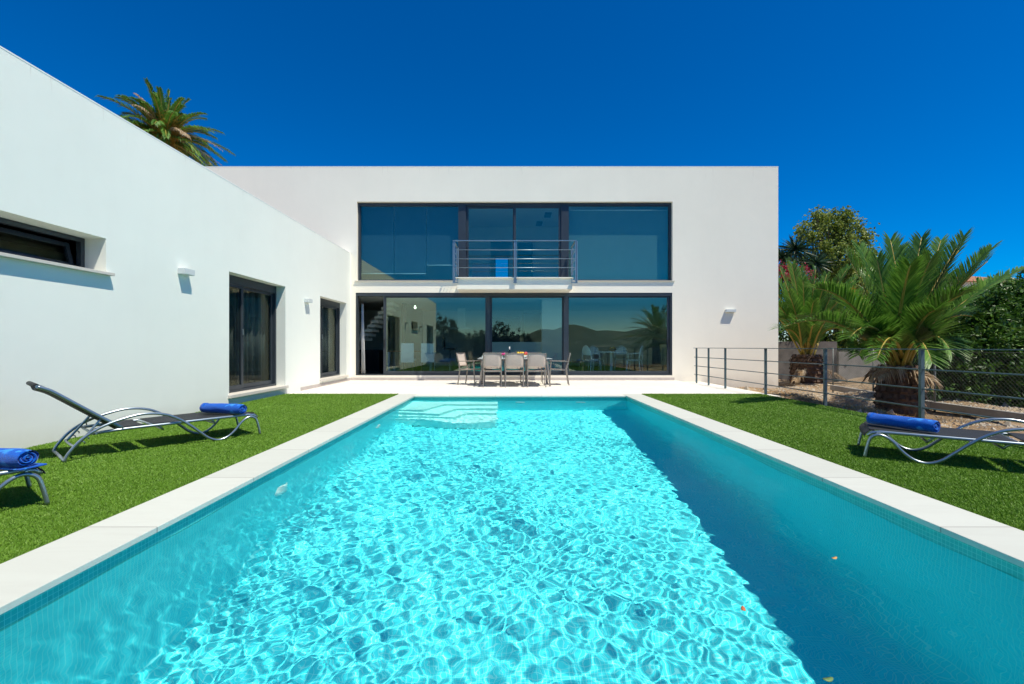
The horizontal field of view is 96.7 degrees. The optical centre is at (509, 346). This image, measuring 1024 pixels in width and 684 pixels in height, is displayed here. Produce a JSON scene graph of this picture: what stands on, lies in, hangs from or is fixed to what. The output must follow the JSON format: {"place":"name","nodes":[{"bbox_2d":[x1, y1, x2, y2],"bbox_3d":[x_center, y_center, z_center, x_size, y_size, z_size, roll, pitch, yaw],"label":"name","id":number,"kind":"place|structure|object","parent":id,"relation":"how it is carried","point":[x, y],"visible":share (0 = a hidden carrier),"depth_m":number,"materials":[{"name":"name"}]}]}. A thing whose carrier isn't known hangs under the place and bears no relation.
{"place":"outdoors","nodes":[
{"label":"outdoors","id":0,"kind":"place"},
{"bbox_2d":[0,393,398,563],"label":"lawn","id":1,"kind":"structure","parent":0,"point":[17,555],"depth_m":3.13,"materials":[{"name":"green plant"}]},
{"bbox_2d":[0,467,49,504],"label":"sun lounger","id":2,"kind":"object","parent":1,"relation":"on","point":[27,474],"visible":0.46,"depth_m":2.96,"materials":[{"name":"silver metal"}]},
{"bbox_2d":[0,448,46,470],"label":"rolled towel","id":3,"kind":"object","parent":2,"relation":"on","point":[16,459],"visible":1,"depth_m":2.89,"materials":[{"name":"blue fabric"}]},
{"bbox_2d":[26,381,260,462],"bbox_3d":[-3.792,0.686,4.889,0.647,0.725,1.884,0,0,39],"label":"sun lounger","id":4,"kind":"object","parent":1,"relation":"on","point":[158,422],"visible":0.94,"depth_m":4.64,"materials":[{"name":"silver metal"}]},
{"bbox_2d":[199,403,246,413],"bbox_3d":[-3.330,0.715,5.300,0.544,0.120,0.136,0,0,12],"label":"rolled towel","id":5,"kind":"object","parent":4,"relation":"on","point":[225,408],"visible":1,"depth_m":5.25,"materials":[{"name":"blue fabric"}]},
{"bbox_2d":[0,394,416,614],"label":"coping","id":6,"kind":"object","parent":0,"point":[25,577],"visible":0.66,"depth_m":2.75,"materials":[{"name":"stone"}]},
{"bbox_2d":[359,350,382,369],"bbox_3d":[-5.600,0.496,17.700,1.200,0.793,0.600,0,0,0],"label":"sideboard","id":7,"kind":"object","parent":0,"point":[373,359],"visible":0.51,"depth_m":17.40,"materials":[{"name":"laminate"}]},
{"bbox_2d":[472,264,489,276],"bbox_3d":[-1.000,-2.475,16.250,0.600,0.849,0.700,0,0,0],"label":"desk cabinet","id":8,"kind":"object","parent":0,"point":[480,272],"visible":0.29,"depth_m":15.90,"materials":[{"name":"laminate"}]},
{"bbox_2d":[0,400,1023,683],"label":"water","id":9,"kind":"structure","parent":0,"point":[516,542],"depth_m":2.25,"materials":[{"name":"blue liquid"}]},
{"bbox_2d":[823,677,833,681],"bbox_3d":[1.102,1.148,1.575,0.041,0.007,0.019,0,0,-10],"label":"fallen leaf","id":10,"kind":"object","parent":9,"relation":"on","point":[829,679],"visible":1,"depth_m":1.57,"materials":[{"name":"yellow plant"}]},
{"bbox_2d":[0,0,1023,340],"label":"sky","id":11,"kind":"structure","parent":0,"point":[908,115],"materials":[{"name":"blue"}]},
{"bbox_2d":[288,380,741,393],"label":"terrace","id":12,"kind":"structure","parent":0,"point":[517,387],"depth_m":11.81,"materials":[{"name":"stone"}]},
{"bbox_2d":[456,352,482,384],"bbox_3d":[-1.122,0.605,12.797,0.600,0.895,0.510,0,0,22],"label":"patio chair","id":13,"kind":"object","parent":12,"relation":"on","point":[461,359],"visible":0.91,"depth_m":12.85,"materials":[{"name":"beige fabric"}]},
{"bbox_2d":[483,353,501,386],"bbox_3d":[-0.445,0.605,12.095,0.510,0.895,0.600,0,0,0],"label":"patio chair","id":14,"kind":"object","parent":12,"relation":"on","point":[492,360],"visible":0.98,"depth_m":11.85,"materials":[{"name":"beige fabric"}]},
{"bbox_2d":[504,352,520,382],"bbox_3d":[0.100,0.605,13.425,0.510,0.895,0.600,0,0,0],"label":"patio chair","id":15,"kind":"object","parent":12,"relation":"on","point":[511,368],"visible":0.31,"depth_m":13.16,"materials":[{"name":"beige metal"}]},
{"bbox_2d":[505,353,523,386],"bbox_3d":[0.135,0.605,12.095,0.510,0.895,0.600,0,0,0],"label":"patio chair","id":16,"kind":"object","parent":12,"relation":"on","point":[514,360],"visible":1,"depth_m":11.85,"materials":[{"name":"beige fabric"}]},
{"bbox_2d":[478,358,551,385],"bbox_3d":[0.145,0.682,12.600,2.000,0.744,0.980,0,0,0],"label":"patio table","id":17,"kind":"object","parent":12,"relation":"on","point":[503,359],"visible":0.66,"depth_m":12.14,"materials":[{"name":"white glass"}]},
{"bbox_2d":[525,352,542,382],"bbox_3d":[0.720,0.605,13.395,0.510,0.895,0.600,0,0,0],"label":"patio chair","id":18,"kind":"object","parent":12,"relation":"on","point":[532,368],"visible":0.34,"depth_m":13.56,"materials":[{"name":"beige metal"}]},
{"bbox_2d":[526,353,546,386],"bbox_3d":[0.715,0.605,12.095,0.510,0.895,0.600,0,0,0],"label":"patio chair","id":19,"kind":"object","parent":12,"relation":"on","point":[536,360],"visible":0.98,"depth_m":11.85,"materials":[{"name":"beige fabric"}]},
{"bbox_2d":[549,353,570,384],"bbox_3d":[1.405,0.605,12.717,0.600,0.895,0.510,0,0,4],"label":"patio chair","id":20,"kind":"object","parent":12,"relation":"on","point":[567,362],"visible":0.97,"depth_m":12.49,"materials":[{"name":"beige metal"}]},
{"bbox_2d":[492,312,540,341],"bbox_3d":[0.300,-0.278,19.300,2.400,2.344,0.600,0,0,0],"label":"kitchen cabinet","id":21,"kind":"object","parent":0,"point":[505,329],"visible":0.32,"depth_m":19.00,"materials":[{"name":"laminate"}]},
{"bbox_2d":[413,397,626,400],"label":"waterline tiles","id":22,"kind":"object","parent":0,"point":[525,398],"visible":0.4,"depth_m":9.85,"materials":[{"name":"teal tile"}]},
{"bbox_2d":[414,394,625,396],"bbox_3d":[0.230,1.065,9.985,4.558,0.035,0.330,0,0,0],"label":"coping","id":23,"kind":"object","parent":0,"point":[519,395],"visible":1,"depth_m":9.83,"materials":[{"name":"white stone"}]},
{"bbox_2d":[518,243,532,276],"bbox_3d":[0.650,-3.151,18.790,0.600,2.199,0.380,0,0,0],"label":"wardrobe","id":24,"kind":"object","parent":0,"point":[525,250],"visible":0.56,"depth_m":18.60,"materials":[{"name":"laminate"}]},
{"bbox_2d":[569,361,583,370],"bbox_3d":[2.150,0.684,15.300,0.640,0.420,0.500,0,0,0],"label":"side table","id":25,"kind":"object","parent":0,"point":[581,365],"visible":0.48,"depth_m":15.06,"materials":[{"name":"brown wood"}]},
{"bbox_2d":[687,382,780,396],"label":"path","id":26,"kind":"structure","parent":0,"point":[738,390],"depth_m":12.02,"materials":[{"name":"white concrete"}]},
{"bbox_2d":[623,394,1023,567],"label":"coping","id":27,"kind":"object","parent":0,"point":[997,539],"visible":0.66,"depth_m":3.25,"materials":[{"name":"stone"}]},
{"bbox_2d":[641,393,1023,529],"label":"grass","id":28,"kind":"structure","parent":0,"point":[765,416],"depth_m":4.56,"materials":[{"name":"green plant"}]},
{"bbox_2d":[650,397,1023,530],"bbox_3d":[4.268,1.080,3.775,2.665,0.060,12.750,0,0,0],"label":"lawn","id":29,"kind":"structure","parent":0,"point":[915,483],"depth_m":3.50,"materials":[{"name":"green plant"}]},
{"bbox_2d":[857,418,1023,464],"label":"sun lounger","id":30,"kind":"object","parent":29,"relation":"on","point":[972,437],"visible":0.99,"depth_m":4.15,"materials":[{"name":"silver metal"}]},
{"bbox_2d":[866,412,940,431],"bbox_3d":[3.731,0.716,4.330,0.138,0.120,0.544,0,0,-23],"label":"rolled towel","id":31,"kind":"object","parent":30,"relation":"on","point":[919,424],"visible":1,"depth_m":4.26,"materials":[{"name":"blue fabric"}]},
{"bbox_2d":[734,377,1023,441],"bbox_3d":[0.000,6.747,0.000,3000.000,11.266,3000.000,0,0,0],"label":"ground","id":32,"kind":"structure","parent":0,"point":[939,414],"depth_m":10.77,"materials":[{"name":"brown gravel"}]},
{"bbox_2d":[95,78,234,165],"bbox_3d":[-15.227,-4.871,20.088,5.600,13.041,5.292,0,0,0],"label":"palm tree","id":33,"kind":"object","parent":32,"relation":"on","point":[165,121],"visible":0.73,"depth_m":19.37,"materials":[{"name":"green plant"}]},
{"bbox_2d":[0,46,777,447],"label":"house","id":34,"kind":"structure","parent":32,"relation":"on","point":[110,222],"depth_m":11.63,"materials":[{"name":"white paint"}]},
{"bbox_2d":[0,217,84,267],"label":"window","id":35,"kind":"structure","parent":34,"relation":"in","point":[80,242],"depth_m":5.34,"materials":[{"name":"metal"}]},
{"bbox_2d":[178,268,194,275],"bbox_3d":[-4.943,-1.147,6.970,0.112,0.092,0.220,0,0,0],"label":"wall lamp","id":36,"kind":"object","parent":34,"relation":"attached to","point":[186,271],"visible":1,"depth_m":6.91,"materials":[{"name":"white metal"}]},
{"bbox_2d":[229,283,243,390],"bbox_3d":[-5.220,-0.187,8.548,0.060,1.994,0.744,0,0,0],"label":"sliding door","id":37,"kind":"structure","parent":34,"relation":"in","point":[241,331],"depth_m":8.85,"materials":[{"name":"metal"}]},
{"bbox_2d":[229,287,268,385],"bbox_3d":[-5.441,-0.300,9.141,0.111,2.300,2.248,0,0,0],"label":"curtain","id":38,"kind":"object","parent":34,"relation":"hanging from","point":[256,337],"visible":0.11,"depth_m":9.53,"materials":[{"name":"grey fabric"}]},
{"bbox_2d":[229,275,275,392],"bbox_3d":[-5.250,-0.246,9.143,0.100,2.200,2.037,0,0,0],"label":"window","id":39,"kind":"structure","parent":34,"relation":"in","point":[235,280],"depth_m":9.67,"materials":[{"name":"metal"}]},
{"bbox_2d":[236,287,272,387],"bbox_3d":[-5.275,-0.187,9.460,0.040,1.994,1.299,0,0,0],"label":"sliding door","id":40,"kind":"structure","parent":34,"relation":"in","point":[270,381],"depth_m":9.65,"materials":[{"name":"metal"}]},
{"bbox_2d":[304,298,312,302],"bbox_3d":[-4.943,-1.137,11.206,0.112,0.092,0.220,0,0,0],"label":"wall lamp","id":41,"kind":"object","parent":34,"relation":"attached to","point":[307,300],"visible":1,"depth_m":11.10,"materials":[{"name":"white metal"}]},
{"bbox_2d":[320,304,322,375],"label":"sliding door","id":42,"kind":"structure","parent":34,"relation":"in","point":[321,335],"depth_m":12.62,"materials":[{"name":"metal"}]},
{"bbox_2d":[322,307,333,372],"bbox_3d":[-5.441,-0.300,12.998,0.111,2.300,2.144,0,0,0],"label":"curtain","id":43,"kind":"object","parent":34,"relation":"hanging from","point":[328,340],"visible":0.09,"depth_m":13.61,"materials":[{"name":"grey fabric"}]},
{"bbox_2d":[322,305,336,375],"bbox_3d":[-5.275,-0.187,13.242,0.040,1.994,1.344,0,0,0],"label":"sliding door","id":44,"kind":"structure","parent":34,"relation":"in","point":[333,372],"depth_m":13.84,"materials":[{"name":"metal"}]},
{"bbox_2d":[320,298,339,377],"bbox_3d":[-5.250,-0.246,13.000,0.100,2.200,1.932,0,0,0],"label":"window","id":45,"kind":"structure","parent":34,"relation":"in","point":[325,302],"depth_m":13.92,"materials":[{"name":"metal"}]},
{"bbox_2d":[361,304,364,372],"bbox_3d":[-4.745,-0.275,14.785,0.130,2.250,0.050,0,0,0],"label":"curtain","id":46,"kind":"object","parent":34,"relation":"hanging from","point":[362,344],"visible":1,"depth_m":14.78,"materials":[{"name":"fabric"}]},
{"bbox_2d":[361,207,393,273],"bbox_3d":[-4.241,-3.455,14.688,1.038,2.216,0.095,0,0,0],"label":"roller blind","id":47,"kind":"object","parent":34,"relation":"attached to","point":[377,240],"visible":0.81,"depth_m":14.65,"materials":[{"name":"blue fabric"}]},
{"bbox_2d":[401,343,415,370],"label":"dining chair","id":48,"kind":"object","parent":34,"relation":"on","point":[407,352],"visible":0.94,"depth_m":15.59,"materials":[{"name":"fabric"}]},
{"bbox_2d":[395,207,425,273],"bbox_3d":[-3.188,-3.455,14.688,1.011,2.216,0.095,0,0,0],"label":"roller blind","id":49,"kind":"object","parent":34,"relation":"attached to","point":[410,240],"visible":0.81,"depth_m":14.65,"materials":[{"name":"blue fabric"}]},
{"bbox_2d":[387,351,435,370],"bbox_3d":[-3.550,0.514,16.600,1.600,0.760,0.900,0,0,0],"label":"dining table","id":50,"kind":"object","parent":34,"relation":"on","point":[400,351],"visible":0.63,"depth_m":16.18,"materials":[{"name":"brown wood"}]},
{"bbox_2d":[421,343,433,370],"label":"dining chair","id":51,"kind":"object","parent":34,"relation":"on","point":[427,352],"visible":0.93,"depth_m":15.65,"materials":[{"name":"fabric"}]},
{"bbox_2d":[383,296,486,373],"bbox_3d":[-2.331,-0.374,14.415,3.309,2.467,0.070,0,0,0],"label":"sliding door","id":52,"kind":"structure","parent":34,"relation":"in","point":[384,297],"depth_m":14.41,"materials":[{"name":"metal"}]},
{"bbox_2d":[427,207,457,265],"bbox_3d":[-2.135,-3.592,14.688,1.039,1.942,0.095,0,0,0],"label":"roller blind","id":53,"kind":"object","parent":34,"relation":"attached to","point":[442,228],"visible":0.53,"depth_m":14.65,"materials":[{"name":"blue fabric"}]},
{"bbox_2d":[442,338,455,370],"bbox_3d":[-2.060,0.284,15.700,0.460,1.220,0.440,0,0,0],"label":"bar stool","id":54,"kind":"object","parent":34,"relation":"on","point":[443,344],"visible":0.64,"depth_m":15.65,"materials":[{"name":"metal"}]},
{"bbox_2d":[450,308,472,329],"bbox_3d":[-2.150,-1.260,20.600,1.000,0.960,0.500,0,0,0],"label":"extractor hood","id":55,"kind":"object","parent":34,"relation":"attached to","point":[461,318],"visible":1,"depth_m":20.45,"materials":[{"name":"metal"}]},
{"bbox_2d":[466,206,513,276],"bbox_3d":[-0.594,-3.316,14.520,1.564,2.347,0.070,0,0,0],"label":"sliding door","id":56,"kind":"structure","parent":34,"relation":"in","point":[467,207],"depth_m":14.52,"materials":[{"name":"metal"}]},
{"bbox_2d":[495,257,508,276],"bbox_3d":[-0.370,-3.735,22.130,0.694,1.264,0.060,0,0,0],"label":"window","id":57,"kind":"structure","parent":34,"relation":"in","point":[495,257],"depth_m":22.10,"materials":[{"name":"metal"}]},
{"bbox_2d":[356,293,671,374],"bbox_3d":[0.145,-0.409,14.445,9.975,2.599,0.170,0,0,0],"label":"window","id":58,"kind":"structure","parent":34,"relation":"in","point":[565,295],"depth_m":14.36,"materials":[{"name":"metal"}]},
{"bbox_2d":[358,203,670,280],"bbox_3d":[0.169,-3.335,14.502,9.944,2.489,0.135,0,0,0],"label":"window","id":59,"kind":"structure","parent":34,"relation":"in","point":[461,206],"depth_m":14.46,"materials":[{"name":"metal"}]},
{"bbox_2d":[490,296,562,373],"bbox_3d":[0.560,-0.374,14.483,2.390,2.467,0.045,0,0,0],"label":"sliding door","id":60,"kind":"structure","parent":34,"relation":"in","point":[552,372],"depth_m":14.46,"materials":[{"name":"metal"}]},
{"bbox_2d":[514,206,560,276],"bbox_3d":[0.886,-3.316,14.475,1.508,2.347,0.070,0,0,0],"label":"sliding door","id":61,"kind":"structure","parent":34,"relation":"in","point":[559,207],"depth_m":14.47,"materials":[{"name":"metal"}]},
{"bbox_2d":[536,221,542,225],"bbox_3d":[1.200,-4.984,18.400,0.240,0.029,0.600,0,0,0],"label":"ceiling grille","id":62,"kind":"object","parent":34,"relation":"attached to","point":[538,223],"visible":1,"depth_m":18.32,"materials":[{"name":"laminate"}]},
{"bbox_2d":[544,212,551,217],"bbox_3d":[1.450,-4.984,17.200,0.240,0.029,0.600,0,0,0],"label":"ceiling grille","id":63,"kind":"object","parent":34,"relation":"attached to","point":[547,215],"visible":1,"depth_m":17.14,"materials":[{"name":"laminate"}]},
{"bbox_2d":[582,345,601,370],"bbox_3d":[2.781,0.421,15.445,0.535,0.950,0.528,0,0,-30],"label":"dining chair","id":64,"kind":"object","parent":34,"relation":"on","point":[586,350],"visible":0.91,"depth_m":15.31,"materials":[{"name":"white plastic"}]},
{"bbox_2d":[587,346,604,370],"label":"dining chair","id":65,"kind":"object","parent":34,"relation":"on","point":[593,349],"visible":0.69,"depth_m":16.78,"materials":[{"name":"white plastic"}]},
{"bbox_2d":[596,351,625,370],"bbox_3d":[3.510,0.524,15.700,1.060,0.740,1.060,0,0,0],"label":"dining table","id":66,"kind":"object","parent":34,"relation":"on","point":[611,363],"visible":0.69,"depth_m":15.65,"materials":[{"name":"white plastic"}]},
{"bbox_2d":[569,210,667,279],"bbox_3d":[3.484,-3.254,14.650,3.232,2.327,0.028,0,0,0],"label":"roller blind","id":67,"kind":"object","parent":34,"relation":"attached to","point":[622,244],"visible":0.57,"depth_m":14.65,"materials":[{"name":"fabric"}]},
{"bbox_2d":[568,296,669,373],"bbox_3d":[3.437,-0.374,14.415,3.281,2.467,0.070,0,0,0],"label":"sliding door","id":68,"kind":"structure","parent":34,"relation":"in","point":[668,297],"depth_m":14.41,"materials":[{"name":"metal"}]},
{"bbox_2d":[614,346,627,370],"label":"dining chair","id":69,"kind":"object","parent":34,"relation":"on","point":[621,348],"visible":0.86,"depth_m":16.74,"materials":[{"name":"white plastic"}]},
{"bbox_2d":[626,345,642,370],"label":"dining chair","id":70,"kind":"object","parent":34,"relation":"on","point":[639,353],"visible":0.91,"depth_m":15.31,"materials":[{"name":"white plastic"}]},
{"bbox_2d":[725,309,735,311],"bbox_3d":[6.948,-1.137,14.293,0.300,0.092,0.112,0,0,0],"label":"wall lamp","id":71,"kind":"object","parent":34,"relation":"attached to","point":[730,310],"visible":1,"depth_m":14.24,"materials":[{"name":"white metal"}]},
{"bbox_2d":[778,259,829,337],"bbox_3d":[12.308,-1.145,19.487,3.458,5.396,2.592,0,0,0],"label":"flowering shrub","id":72,"kind":"object","parent":32,"relation":"on","point":[785,268],"visible":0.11,"depth_m":19.12,"materials":[{"name":"green plant"}]},
{"bbox_2d":[778,234,834,334],"bbox_3d":[13.363,-1.920,20.911,3.038,6.771,1.835,0,0,0],"label":"yucca tree","id":73,"kind":"object","parent":32,"relation":"on","point":[792,248],"visible":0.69,"depth_m":20.88,"materials":[{"name":"green plant"}]},
{"bbox_2d":[778,256,864,383],"bbox_3d":[11.429,-0.847,16.348,5.106,4.994,2.904,0,0,-10],"label":"palm tree","id":74,"kind":"object","parent":32,"relation":"on","point":[807,334],"visible":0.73,"depth_m":16.18,"materials":[{"name":"green plant"}]},
{"bbox_2d":[778,322,879,351],"bbox_3d":[14.786,0.010,20.491,6.907,3.141,2.242,0,0,0],"label":"garden shrub","id":75,"kind":"object","parent":32,"relation":"on","point":[781,337],"visible":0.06,"depth_m":20.11,"materials":[{"name":"green plant"}]},
{"bbox_2d":[778,341,885,381],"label":"garden wall","id":76,"kind":"structure","parent":32,"relation":"on","point":[784,355],"depth_m":18.90,"materials":[{"name":"stone"}]},
{"bbox_2d":[792,205,881,342],"bbox_3d":[18.879,-3.372,26.105,4.357,9.870,4.326,0,0,40],"label":"broadleaf tree","id":77,"kind":"object","parent":32,"relation":"on","point":[835,240],"visible":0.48,"depth_m":25.59,"materials":[{"name":"green plant"}]},
{"bbox_2d":[815,279,875,351],"bbox_3d":[15.006,-0.759,20.130,4.274,4.641,3.185,0,0,0],"label":"flowering shrub","id":78,"kind":"object","parent":32,"relation":"on","point":[828,335],"visible":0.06,"depth_m":19.84,"materials":[{"name":"green plant"}]},
{"bbox_2d":[694,348,1023,422],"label":"metal railing","id":79,"kind":"object","parent":32,"relation":"on","point":[921,388],"visible":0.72,"depth_m":7.01,"materials":[{"name":"grey metal"}]},
{"bbox_2d":[755,390,1021,429],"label":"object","id":80,"kind":"object","parent":32,"relation":"on","point":[832,404],"visible":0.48,"depth_m":9.57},
{"bbox_2d":[771,228,1023,417],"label":"palm tree","id":81,"kind":"object","parent":32,"relation":"on","point":[911,307],"visible":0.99,"depth_m":8.85,"materials":[{"name":"green plant"}]},
{"bbox_2d":[830,385,1023,419],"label":"kerb","id":82,"kind":"structure","parent":32,"relation":"on","point":[989,412],"depth_m":9.04,"materials":[{"name":"grey concrete"}]},
{"bbox_2d":[832,349,1023,411],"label":"wire fence","id":83,"kind":"object","parent":32,"relation":"on","point":[934,385],"visible":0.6,"depth_m":9.55,"materials":[{"name":"grey metal"}]},
{"bbox_2d":[912,266,1023,407],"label":"citrus bush","id":84,"kind":"object","parent":32,"relation":"on","point":[999,324],"visible":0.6,"depth_m":10.40,"materials":[{"name":"green plant"}]},
{"bbox_2d":[944,276,1004,289],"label":"neighbour house","id":85,"kind":"structure","parent":32,"relation":"on","point":[971,278],"depth_m":42.01,"materials":[{"name":"white paint"}]},
{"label":"pool wall","id":86,"kind":"structure","parent":0,"visible":0},
{"bbox_2d":[0,398,1023,628],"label":"waterline tiles","id":87,"kind":"object","parent":86,"relation":"attached to","point":[7,618],"visible":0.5,"depth_m":2.85,"materials":[{"name":"teal tile"}]}
]}

